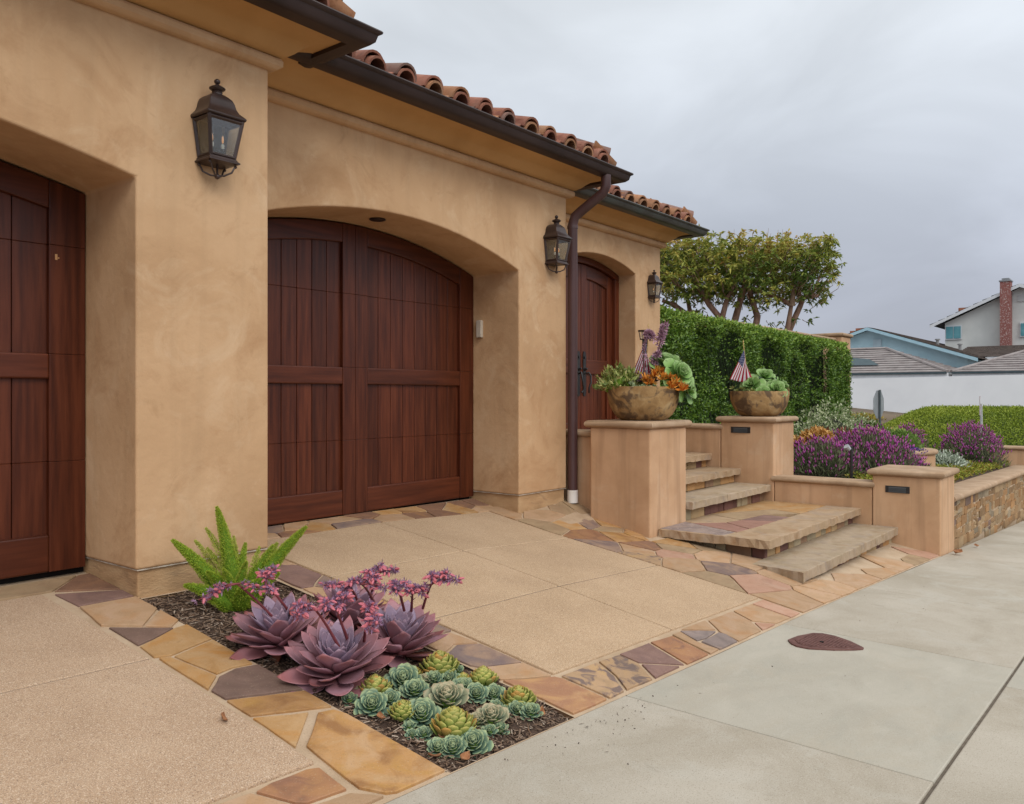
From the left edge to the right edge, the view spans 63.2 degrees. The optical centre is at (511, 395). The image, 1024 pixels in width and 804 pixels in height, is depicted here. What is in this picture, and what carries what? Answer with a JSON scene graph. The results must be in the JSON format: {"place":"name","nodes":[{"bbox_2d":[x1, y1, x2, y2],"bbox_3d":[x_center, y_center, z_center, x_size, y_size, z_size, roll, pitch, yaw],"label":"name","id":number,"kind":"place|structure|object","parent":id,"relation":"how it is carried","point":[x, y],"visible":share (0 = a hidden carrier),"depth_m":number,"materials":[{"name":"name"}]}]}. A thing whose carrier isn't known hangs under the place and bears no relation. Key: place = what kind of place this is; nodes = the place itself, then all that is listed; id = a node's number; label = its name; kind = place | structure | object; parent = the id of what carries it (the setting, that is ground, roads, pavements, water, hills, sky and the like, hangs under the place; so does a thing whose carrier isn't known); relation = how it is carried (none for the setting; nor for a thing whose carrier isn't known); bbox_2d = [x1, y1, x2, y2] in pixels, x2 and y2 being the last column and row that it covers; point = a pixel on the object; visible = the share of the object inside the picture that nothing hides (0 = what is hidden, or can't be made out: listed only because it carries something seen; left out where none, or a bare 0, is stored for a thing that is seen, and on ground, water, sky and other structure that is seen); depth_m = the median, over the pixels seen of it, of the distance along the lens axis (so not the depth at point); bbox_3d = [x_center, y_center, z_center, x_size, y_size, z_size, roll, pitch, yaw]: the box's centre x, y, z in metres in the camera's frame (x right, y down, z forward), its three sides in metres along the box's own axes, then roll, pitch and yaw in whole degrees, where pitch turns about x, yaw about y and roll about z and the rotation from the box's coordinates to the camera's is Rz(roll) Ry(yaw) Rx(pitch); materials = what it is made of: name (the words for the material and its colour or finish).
{"place":"outdoors","nodes":[
{"label":"outdoors","id":0,"kind":"place"},
{"bbox_2d":[0,498,940,803],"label":"driveway","id":1,"kind":"structure","parent":0,"point":[110,694],"depth_m":4.22,"materials":[{"name":"beige concrete"}]},
{"bbox_2d":[139,581,571,775],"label":"mulch","id":2,"kind":"object","parent":1,"relation":"in","point":[349,711],"visible":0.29,"depth_m":3.84,"materials":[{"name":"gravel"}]},
{"bbox_2d":[170,506,307,612],"bbox_3d":[-1.487,0.890,4.527,0.725,0.573,0.323,0,0,-8],"label":"foxtail fern","id":3,"kind":"object","parent":2,"relation":"on","point":[234,598],"visible":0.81,"depth_m":4.52,"materials":[{"name":"plant"}]},
{"bbox_2d":[190,563,330,667],"bbox_3d":[-1.150,1.033,3.976,0.514,0.503,0.522,0,0,17],"label":"purple echeveria","id":4,"kind":"object","parent":2,"relation":"on","point":[269,626],"visible":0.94,"depth_m":3.92,"materials":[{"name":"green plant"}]},
{"bbox_2d":[277,591,394,696],"bbox_3d":[-0.781,1.078,3.691,0.529,0.546,0.532,-14,26,-41],"label":"purple echeveria","id":5,"kind":"object","parent":2,"relation":"on","point":[339,657],"visible":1,"depth_m":3.66,"materials":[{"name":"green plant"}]},
{"bbox_2d":[339,691,357,705],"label":"green echeveria","id":6,"kind":"object","parent":2,"relation":"on","point":[349,697],"visible":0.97,"depth_m":3.57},
{"bbox_2d":[310,559,399,630],"bbox_3d":[-0.820,1.042,4.254,0.521,0.499,0.757,0,0,-21],"label":"purple echeveria","id":7,"kind":"object","parent":2,"relation":"on","point":[371,578],"visible":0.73,"depth_m":4.15,"materials":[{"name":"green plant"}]},
{"bbox_2d":[353,688,389,717],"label":"green echeveria","id":8,"kind":"object","parent":2,"relation":"on","point":[371,702],"visible":0.98,"depth_m":3.50,"materials":[{"name":"plant"}]},
{"bbox_2d":[358,673,392,692],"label":"green echeveria","id":9,"kind":"object","parent":2,"relation":"on","point":[379,683],"visible":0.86,"depth_m":3.65,"materials":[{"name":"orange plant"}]},
{"bbox_2d":[382,687,401,706],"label":"green echeveria","id":10,"kind":"object","parent":2,"relation":"on","point":[393,695],"visible":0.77,"depth_m":3.60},
{"bbox_2d":[387,699,414,721],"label":"green echeveria","id":11,"kind":"object","parent":2,"relation":"on","point":[401,710],"visible":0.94,"depth_m":3.44,"materials":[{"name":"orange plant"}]},
{"bbox_2d":[383,662,422,690],"bbox_3d":[-0.494,1.300,3.787,0.160,0.130,0.143,0,0,-31],"label":"green echeveria","id":12,"kind":"object","parent":2,"relation":"on","point":[399,675],"visible":0.77,"depth_m":3.79,"materials":[{"name":"plant"}]},
{"bbox_2d":[401,720,416,730],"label":"green echeveria","id":13,"kind":"object","parent":2,"relation":"on","point":[408,724],"visible":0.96,"depth_m":3.40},
{"bbox_2d":[356,567,464,667],"bbox_3d":[-0.549,1.085,4.100,0.483,0.548,0.555,0,0,-24],"label":"purple echeveria","id":14,"kind":"object","parent":2,"relation":"on","point":[407,628],"visible":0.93,"depth_m":4.06,"materials":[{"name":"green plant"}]},
{"bbox_2d":[404,728,417,739],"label":"green echeveria","id":15,"kind":"object","parent":2,"relation":"on","point":[411,732],"visible":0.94,"depth_m":3.35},
{"bbox_2d":[398,678,428,700],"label":"green echeveria","id":16,"kind":"object","parent":2,"relation":"on","point":[414,688],"visible":0.96,"depth_m":3.69,"materials":[{"name":"plant"}]},
{"bbox_2d":[404,697,441,729],"bbox_3d":[-0.372,1.335,3.469,0.166,0.126,0.128,0,0,-17],"label":"green echeveria","id":17,"kind":"object","parent":2,"relation":"on","point":[426,709],"visible":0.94,"depth_m":3.46,"materials":[{"name":"plant"}]},
{"bbox_2d":[416,725,432,740],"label":"green echeveria","id":18,"kind":"object","parent":2,"relation":"on","point":[424,731],"visible":0.98,"depth_m":3.35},
{"bbox_2d":[424,670,444,688],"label":"green echeveria","id":19,"kind":"object","parent":2,"relation":"on","point":[435,676],"visible":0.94,"depth_m":3.87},
{"bbox_2d":[426,737,447,758],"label":"green echeveria","id":20,"kind":"object","parent":2,"relation":"on","point":[434,744],"visible":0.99,"depth_m":3.24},
{"bbox_2d":[419,650,459,673],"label":"green echeveria","id":21,"kind":"object","parent":2,"relation":"on","point":[441,661],"visible":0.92,"depth_m":3.95,"materials":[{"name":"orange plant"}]},
{"bbox_2d":[423,680,468,711],"bbox_3d":[-0.288,1.328,3.617,0.195,0.142,0.201,0,0,33],"label":"green echeveria","id":22,"kind":"object","parent":2,"relation":"on","point":[445,694],"visible":0.94,"depth_m":3.61,"materials":[{"name":"plant"}]},
{"bbox_2d":[440,668,459,681],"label":"green echeveria","id":23,"kind":"object","parent":2,"relation":"on","point":[447,675],"visible":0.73,"depth_m":3.90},
{"bbox_2d":[429,705,476,736],"bbox_3d":[-0.236,1.339,3.392,0.206,0.148,0.197,-4,-7,34],"label":"green echeveria","id":24,"kind":"object","parent":2,"relation":"on","point":[453,720],"visible":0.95,"depth_m":3.34,"materials":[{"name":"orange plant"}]},
{"bbox_2d":[440,734,467,759],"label":"green echeveria","id":25,"kind":"object","parent":2,"relation":"on","point":[456,747],"visible":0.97,"depth_m":3.24,"materials":[{"name":"plant"}]},
{"bbox_2d":[452,677,471,687],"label":"green echeveria","id":26,"kind":"object","parent":2,"relation":"on","point":[465,681],"visible":0.41,"depth_m":3.82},
{"bbox_2d":[460,751,469,759],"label":"dry leaf","id":27,"kind":"object","parent":2,"relation":"on","point":[465,756],"visible":1,"depth_m":3.20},
{"bbox_2d":[460,726,493,757],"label":"green echeveria","id":28,"kind":"object","parent":2,"relation":"on","point":[479,741],"visible":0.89,"depth_m":3.29,"materials":[{"name":"plant"}]},
{"bbox_2d":[467,682,488,705],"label":"green echeveria","id":29,"kind":"object","parent":2,"relation":"on","point":[478,692],"visible":0.98,"depth_m":3.76,"materials":[{"name":"plant"}]},
{"bbox_2d":[469,711,487,728],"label":"green echeveria","id":30,"kind":"object","parent":2,"relation":"on","point":[478,716],"visible":0.59,"depth_m":3.49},
{"bbox_2d":[469,665,498,685],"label":"green echeveria","id":31,"kind":"object","parent":2,"relation":"on","point":[484,675],"visible":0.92,"depth_m":3.91,"materials":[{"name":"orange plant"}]},
{"bbox_2d":[481,724,498,737],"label":"green echeveria","id":32,"kind":"object","parent":2,"relation":"on","point":[490,729],"visible":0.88,"depth_m":3.45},
{"bbox_2d":[476,702,509,735],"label":"green echeveria","id":33,"kind":"object","parent":2,"relation":"on","point":[492,713],"visible":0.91,"depth_m":3.52,"materials":[{"name":"plant"}]},
{"bbox_2d":[485,682,505,701],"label":"green echeveria","id":34,"kind":"object","parent":2,"relation":"on","point":[496,691],"visible":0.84,"depth_m":3.80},
{"bbox_2d":[494,721,509,734],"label":"green echeveria","id":35,"kind":"object","parent":2,"relation":"on","point":[502,726],"visible":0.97,"depth_m":3.48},
{"bbox_2d":[507,700,525,718],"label":"green echeveria","id":36,"kind":"object","parent":2,"relation":"on","point":[514,707],"visible":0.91,"depth_m":3.67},
{"bbox_2d":[500,685,536,705],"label":"green echeveria","id":37,"kind":"object","parent":2,"relation":"on","point":[522,693],"visible":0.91,"depth_m":3.75,"materials":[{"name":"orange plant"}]},
{"bbox_2d":[519,702,543,720],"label":"green echeveria","id":38,"kind":"object","parent":2,"relation":"on","point":[530,710],"visible":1,"depth_m":3.64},
{"bbox_2d":[564,429,590,509],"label":"garden wall","id":39,"kind":"structure","parent":1,"relation":"on","point":[584,467],"depth_m":8.49,"materials":[{"name":"paint"}]},
{"bbox_2d":[584,419,691,537],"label":"stucco pillar","id":40,"kind":"structure","parent":1,"relation":"on","point":[638,476],"depth_m":8.06,"materials":[{"name":"paint"}]},
{"bbox_2d":[607,386,679,420],"bbox_3d":[1.312,0.079,8.319,0.722,0.338,0.728,0,0,38],"label":"clay bowl","id":41,"kind":"object","parent":40,"relation":"on","point":[644,403],"visible":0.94,"depth_m":8.04,"materials":[{"name":"brown ceramic"}]},
{"bbox_2d":[592,360,642,391],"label":"jade plant","id":42,"kind":"object","parent":41,"relation":"on","point":[619,375],"visible":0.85,"depth_m":8.21,"materials":[{"name":"green plant"}]},
{"bbox_2d":[635,323,654,377],"bbox_3d":[1.331,-0.379,8.352,0.242,0.695,0.054,0,0,2],"label":"flag","id":43,"kind":"object","parent":41,"relation":"in","point":[638,367],"visible":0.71,"depth_m":8.35,"materials":[{"name":"multicoloured fabric"}]},
{"bbox_2d":[641,328,658,375],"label":"flower stalk","id":44,"kind":"object","parent":41,"relation":"in","point":[647,334],"visible":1,"depth_m":8.24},
{"bbox_2d":[648,350,661,373],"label":"flower stalk","id":45,"kind":"object","parent":41,"relation":"in","point":[656,354],"visible":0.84,"depth_m":8.30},
{"bbox_2d":[655,320,668,349],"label":"flower stalk","id":46,"kind":"object","parent":41,"relation":"in","point":[663,328],"visible":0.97,"depth_m":8.35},
{"bbox_2d":[640,365,688,390],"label":"orange succulent","id":47,"kind":"object","parent":41,"relation":"in","point":[672,383],"visible":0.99,"depth_m":8.06,"materials":[{"name":"plant"}]},
{"bbox_2d":[647,352,681,368],"bbox_3d":[1.560,-0.321,8.347,0.433,0.194,0.425,-2,23,-20],"label":"aeonium","id":48,"kind":"object","parent":41,"relation":"in","point":[664,356],"visible":0.39,"depth_m":8.32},
{"bbox_2d":[663,358,694,390],"bbox_3d":[1.663,-0.215,8.162,0.396,0.412,0.152,22,-38,-19],"label":"aeonium","id":49,"kind":"object","parent":41,"relation":"in","point":[682,371],"visible":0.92,"depth_m":8.15,"materials":[{"name":"plant"}]},
{"bbox_2d":[679,380,696,404],"bbox_3d":[1.749,-0.061,8.203,0.125,0.308,0.301,-6,-16,34],"label":"aeonium","id":50,"kind":"object","parent":41,"relation":"in","point":[691,393],"visible":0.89,"depth_m":8.18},
{"bbox_2d":[685,423,722,466],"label":"garden wall","id":51,"kind":"structure","parent":1,"relation":"on","point":[703,437],"depth_m":10.57,"materials":[{"name":"paint"}]},
{"bbox_2d":[658,452,897,582],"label":"stone steps","id":52,"kind":"structure","parent":1,"relation":"on","point":[801,542],"depth_m":8.42,"materials":[{"name":"stone"}]},
{"bbox_2d":[771,474,874,524],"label":"garden wall","id":53,"kind":"structure","parent":1,"relation":"on","point":[842,492],"depth_m":9.63,"materials":[{"name":"paint"}]},
{"bbox_2d":[296,407,903,592],"bbox_3d":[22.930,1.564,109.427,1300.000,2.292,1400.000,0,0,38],"label":"ground","id":54,"kind":"structure","parent":0,"point":[888,415],"depth_m":33.35,"materials":[{"name":"plant"}]},
{"bbox_2d":[0,0,709,599],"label":"garage house","id":55,"kind":"structure","parent":54,"relation":"on","point":[276,326],"depth_m":5.13,"materials":[{"name":"beige paint"}]},
{"bbox_2d":[0,161,84,584],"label":"garage door","id":56,"kind":"structure","parent":55,"relation":"in","point":[42,220],"depth_m":4.68,"materials":[{"name":"brown wood"}]},
{"bbox_2d":[190,79,246,179],"bbox_3d":[-1.684,-1.532,4.780,0.182,0.578,0.250,0,0,38],"label":"wall lantern","id":57,"kind":"object","parent":55,"relation":"attached to","point":[215,107],"depth_m":4.77,"materials":[{"name":"brown metal"}]},
{"bbox_2d":[268,218,472,525],"bbox_3d":[-1.362,-0.255,7.063,0.100,2.690,3.638,0,0,38],"label":"garage door","id":58,"kind":"structure","parent":55,"relation":"in","point":[370,332],"depth_m":7.09,"materials":[{"name":"brown wood"}]},
{"bbox_2d":[476,320,482,337],"bbox_3d":[-0.318,-0.650,8.159,0.065,0.170,0.038,0,0,38],"label":"wall keypad","id":59,"kind":"object","parent":55,"relation":"attached to","point":[479,328],"depth_m":8.14,"materials":[{"name":"beige plastic"}]},
{"bbox_2d":[543,215,571,273],"bbox_3d":[0.452,-1.492,8.216,0.182,0.578,0.250,0,0,38],"label":"wall lantern","id":60,"kind":"object","parent":55,"relation":"attached to","point":[556,232],"depth_m":8.19,"materials":[{"name":"brown metal"}]},
{"bbox_2d":[566,256,618,428],"bbox_3d":[0.870,-0.587,10.386,0.180,2.275,1.680,0,0,38],"label":"entry door","id":61,"kind":"structure","parent":55,"relation":"in","point":[598,285],"depth_m":10.66,"materials":[{"name":"brown wood"}]},
{"bbox_2d":[647,270,662,302],"bbox_3d":[1.915,-1.459,11.140,0.142,0.451,0.195,0,0,38],"label":"wall lantern","id":62,"kind":"object","parent":55,"relation":"attached to","point":[654,280],"depth_m":11.12,"materials":[{"name":"brown metal"}]},
{"bbox_2d":[660,224,845,330],"bbox_3d":[5.271,-1.494,20.026,4.941,5.080,2.832,0,0,1],"label":"tree","id":63,"kind":"object","parent":54,"relation":"on","point":[733,268],"visible":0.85,"depth_m":19.32,"materials":[{"name":"green plant"}]},
{"bbox_2d":[667,312,852,410],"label":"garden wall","id":64,"kind":"structure","parent":54,"relation":"on","point":[842,337],"depth_m":19.50,"materials":[{"name":"paint"}]},
{"bbox_2d":[851,412,886,419],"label":"yellow shrub","id":65,"kind":"object","parent":54,"relation":"on","point":[870,416],"visible":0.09,"depth_m":32.22,"materials":[{"name":"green plant"}]},
{"bbox_2d":[867,464,959,555],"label":"stucco pillar","id":66,"kind":"structure","parent":54,"relation":"on","point":[920,516],"depth_m":9.10,"materials":[{"name":"paint"}]},
{"bbox_2d":[885,485,909,493],"bbox_3d":[4.244,1.038,9.162,0.250,0.075,0.027,0,0,38],"label":"step light","id":67,"kind":"object","parent":66,"relation":"attached to","point":[898,489],"visible":1,"depth_m":9.15,"materials":[{"name":"black metal"}]},
{"bbox_2d":[848,327,1023,372],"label":"blue house","id":68,"kind":"structure","parent":54,"relation":"on","point":[936,351],"depth_m":47.24,"materials":[{"name":"paint"}]},
{"bbox_2d":[850,375,1023,412],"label":"white wall","id":69,"kind":"structure","parent":54,"relation":"on","point":[904,394],"depth_m":34.48,"materials":[{"name":"paint"}]},
{"bbox_2d":[850,347,1023,378],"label":"roof","id":70,"kind":"structure","parent":54,"relation":"on","point":[872,361],"depth_m":39.51,"materials":[{"name":"tile"}]},
{"bbox_2d":[882,404,1023,454],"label":"hedge mound","id":71,"kind":"object","parent":54,"relation":"on","point":[1006,422],"visible":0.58,"depth_m":24.61,"materials":[{"name":"green plant"}]},
{"bbox_2d":[930,278,1023,356],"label":"white house","id":72,"kind":"structure","parent":54,"relation":"on","point":[997,319],"depth_m":54.27,"materials":[{"name":"white paint"}]},
{"bbox_2d":[945,325,961,339],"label":"window","id":73,"kind":"structure","parent":72,"relation":"in","point":[952,332],"depth_m":55.60,"materials":[{"name":"teal glass"}]},
{"bbox_2d":[979,396,982,437],"bbox_3d":[11.250,1.360,19.997,0.095,2.680,0.199,0,0,58],"label":"marker post","id":74,"kind":"object","parent":54,"relation":"on","point":[981,414],"visible":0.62,"depth_m":20.01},
{"bbox_2d":[954,465,1023,549],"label":"stone wall","id":75,"kind":"structure","parent":54,"relation":"on","point":[988,504],"depth_m":11.61,"materials":[{"name":"stone"}]},
{"bbox_2d":[343,0,1023,343],"label":"sky","id":76,"kind":"structure","parent":0,"point":[893,130],"materials":[{"name":"grey"}]},
{"bbox_2d":[385,521,1023,803],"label":"sidewalk","id":77,"kind":"structure","parent":0,"point":[917,703],"depth_m":3.79,"materials":[{"name":"grey concrete"}]},
{"bbox_2d":[788,633,863,650],"bbox_3d":[1.923,1.555,5.218,0.431,0.067,0.378,0,0,-10],"label":"meter lid","id":78,"kind":"object","parent":77,"relation":"on","point":[817,641],"visible":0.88,"depth_m":5.14,"materials":[{"name":"metal"}]},
{"bbox_2d":[978,444,1023,465],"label":"garden wall","id":79,"kind":"structure","parent":77,"relation":"on","point":[1015,456],"depth_m":15.71,"materials":[{"name":"paint"}]},
{"bbox_2d":[794,465,1009,482],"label":"garden soil","id":80,"kind":"structure","parent":0,"point":[969,477],"depth_m":12.82,"materials":[{"name":"brown soil"}]},
{"bbox_2d":[660,305,854,434],"bbox_3d":[4.618,-0.057,15.276,0.774,2.522,9.538,0,0,38],"label":"hedge","id":81,"kind":"object","parent":80,"relation":"on","point":[710,353],"visible":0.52,"depth_m":14.63,"materials":[{"name":"green plant"}]},
{"bbox_2d":[716,415,798,500],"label":"stucco pillar","id":82,"kind":"structure","parent":80,"relation":"on","point":[762,452],"depth_m":10.22,"materials":[{"name":"paint"}]},
{"bbox_2d":[731,427,749,432],"bbox_3d":[2.826,0.427,10.286,0.250,0.075,0.027,0,0,38],"label":"step light","id":83,"kind":"object","parent":82,"relation":"attached to","point":[740,429],"visible":1,"depth_m":10.27,"materials":[{"name":"black metal"}]},
{"bbox_2d":[730,391,789,416],"bbox_3d":[3.118,0.103,10.486,0.716,0.318,0.723,0,0,38],"label":"clay bowl","id":84,"kind":"object","parent":82,"relation":"on","point":[761,403],"visible":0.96,"depth_m":10.21,"materials":[{"name":"brown ceramic"}]},
{"bbox_2d":[730,340,751,381],"bbox_3d":[2.868,-0.348,10.388,0.311,0.700,0.053,0,0,1],"label":"flag","id":85,"kind":"object","parent":84,"relation":"in","point":[741,373],"visible":1,"depth_m":10.38,"materials":[{"name":"multicoloured fabric"}]},
{"bbox_2d":[739,375,766,390],"bbox_3d":[2.955,-0.132,10.323,0.325,0.325,0.125,18,-25,48],"label":"aeonium","id":86,"kind":"object","parent":84,"relation":"in","point":[753,382],"visible":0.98,"depth_m":10.31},
{"bbox_2d":[751,368,775,380],"bbox_3d":[3.153,-0.246,10.457,0.338,0.131,0.344,14,39,17],"label":"aeonium","id":87,"kind":"object","parent":84,"relation":"in","point":[767,374],"visible":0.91,"depth_m":10.46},
{"bbox_2d":[755,383,771,390],"bbox_3d":[3.097,-0.029,10.202,0.243,0.255,0.096,2,-9,0],"label":"aeonium","id":88,"kind":"object","parent":84,"relation":"in","point":[763,387],"visible":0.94,"depth_m":10.22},
{"bbox_2d":[766,379,787,396],"bbox_3d":[3.232,-0.080,10.226,0.310,0.284,0.118,-25,-24,-12],"label":"aeonium","id":89,"kind":"object","parent":84,"relation":"in","point":[774,385],"visible":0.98,"depth_m":10.24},
{"bbox_2d":[797,425,834,446],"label":"orange rosettes","id":90,"kind":"object","parent":80,"relation":"on","point":[821,432],"visible":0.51,"depth_m":12.21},
{"bbox_2d":[794,406,838,457],"bbox_3d":[4.960,0.627,13.602,1.011,0.915,0.984,0,0,38],"label":"variegated shrub","id":91,"kind":"object","parent":80,"relation":"on","point":[809,422],"visible":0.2,"depth_m":13.55,"materials":[{"name":"green plant"}]},
{"bbox_2d":[794,434,867,477],"bbox_3d":[4.146,0.807,11.099,1.176,0.609,1.102,0,0,38],"label":"lavender bush","id":92,"kind":"object","parent":80,"relation":"on","point":[820,463],"visible":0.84,"depth_m":10.87,"materials":[{"name":"purple plant"}]},
{"bbox_2d":[803,395,860,430],"bbox_3d":[5.619,0.549,14.602,1.091,1.159,1.094,0,0,38],"label":"variegated shrub","id":93,"kind":"object","parent":80,"relation":"on","point":[839,424],"visible":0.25,"depth_m":14.48,"materials":[{"name":"green plant"}]},
{"bbox_2d":[833,426,852,436],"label":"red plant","id":94,"kind":"object","parent":80,"relation":"on","point":[845,430],"visible":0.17,"depth_m":12.87,"materials":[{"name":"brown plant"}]},
{"bbox_2d":[844,444,852,478],"bbox_3d":[4.019,0.895,9.948,0.111,0.624,0.070,0,0,-23],"label":"path light","id":95,"kind":"object","parent":80,"relation":"on","point":[847,447],"visible":0.83,"depth_m":9.94,"materials":[{"name":"black metal"}]},
{"bbox_2d":[837,410,875,433],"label":"variegated shrub","id":96,"kind":"object","parent":80,"relation":"on","point":[859,420],"visible":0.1,"depth_m":15.15,"materials":[{"name":"green plant"}]},
{"bbox_2d":[852,417,884,429],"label":"variegated shrub","id":97,"kind":"object","parent":80,"relation":"on","point":[875,423],"visible":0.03,"depth_m":18.89,"materials":[{"name":"green plant"}]},
{"bbox_2d":[827,420,927,479],"bbox_3d":[4.899,0.742,11.385,1.419,0.851,1.679,0,0,38],"label":"lavender bush","id":98,"kind":"object","parent":80,"relation":"on","point":[879,454],"visible":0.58,"depth_m":11.06,"materials":[{"name":"purple plant"}]},
{"bbox_2d":[873,390,883,428],"bbox_3d":[9.065,1.383,20.505,0.062,3.035,0.693,0,0,44],"label":"stop sign","id":99,"kind":"object","parent":80,"relation":"on","point":[878,404],"visible":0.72,"depth_m":20.48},
{"bbox_2d":[863,447,937,466],"bbox_3d":[5.489,1.238,12.238,1.400,0.924,1.400,0,0,38],"label":"round planter","id":100,"kind":"object","parent":80,"relation":"on","point":[931,453],"visible":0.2,"depth_m":11.70,"materials":[{"name":"paint"}]},
{"bbox_2d":[872,427,925,447],"bbox_3d":[5.709,0.641,12.381,0.804,0.366,0.802,0,0,38],"label":"green mound","id":101,"kind":"object","parent":100,"relation":"in","point":[904,434],"visible":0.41,"depth_m":12.23,"materials":[{"name":"green plant"}]},
{"bbox_2d":[893,421,930,447],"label":"lavender bush","id":102,"kind":"object","parent":80,"relation":"on","point":[920,435],"visible":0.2,"depth_m":17.07,"materials":[{"name":"purple plant"}]},
{"bbox_2d":[895,448,936,466],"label":"lavender bush","id":103,"kind":"object","parent":80,"relation":"on","point":[923,461],"visible":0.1,"depth_m":11.31,"materials":[{"name":"purple plant"}]},
{"bbox_2d":[846,459,1010,480],"bbox_3d":[6.803,1.144,13.108,0.995,0.343,7.280,0,0,38],"label":"ground cover","id":104,"kind":"object","parent":80,"relation":"on","point":[975,467],"visible":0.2,"depth_m":13.06,"materials":[{"name":"green plant"}]},
{"bbox_2d":[935,449,969,468],"bbox_3d":[7.041,1.077,13.604,0.797,0.424,0.817,0,0,23],"label":"dusty miller","id":105,"kind":"object","parent":80,"relation":"on","point":[945,457],"visible":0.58,"depth_m":13.41,"materials":[{"name":"plant"}]},
{"bbox_2d":[933,420,1011,466],"bbox_3d":[8.291,0.873,14.987,1.293,0.891,1.250,0,0,38],"label":"lavender bush","id":106,"kind":"object","parent":80,"relation":"on","point":[967,447],"visible":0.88,"depth_m":14.77,"materials":[{"name":"purple plant"}]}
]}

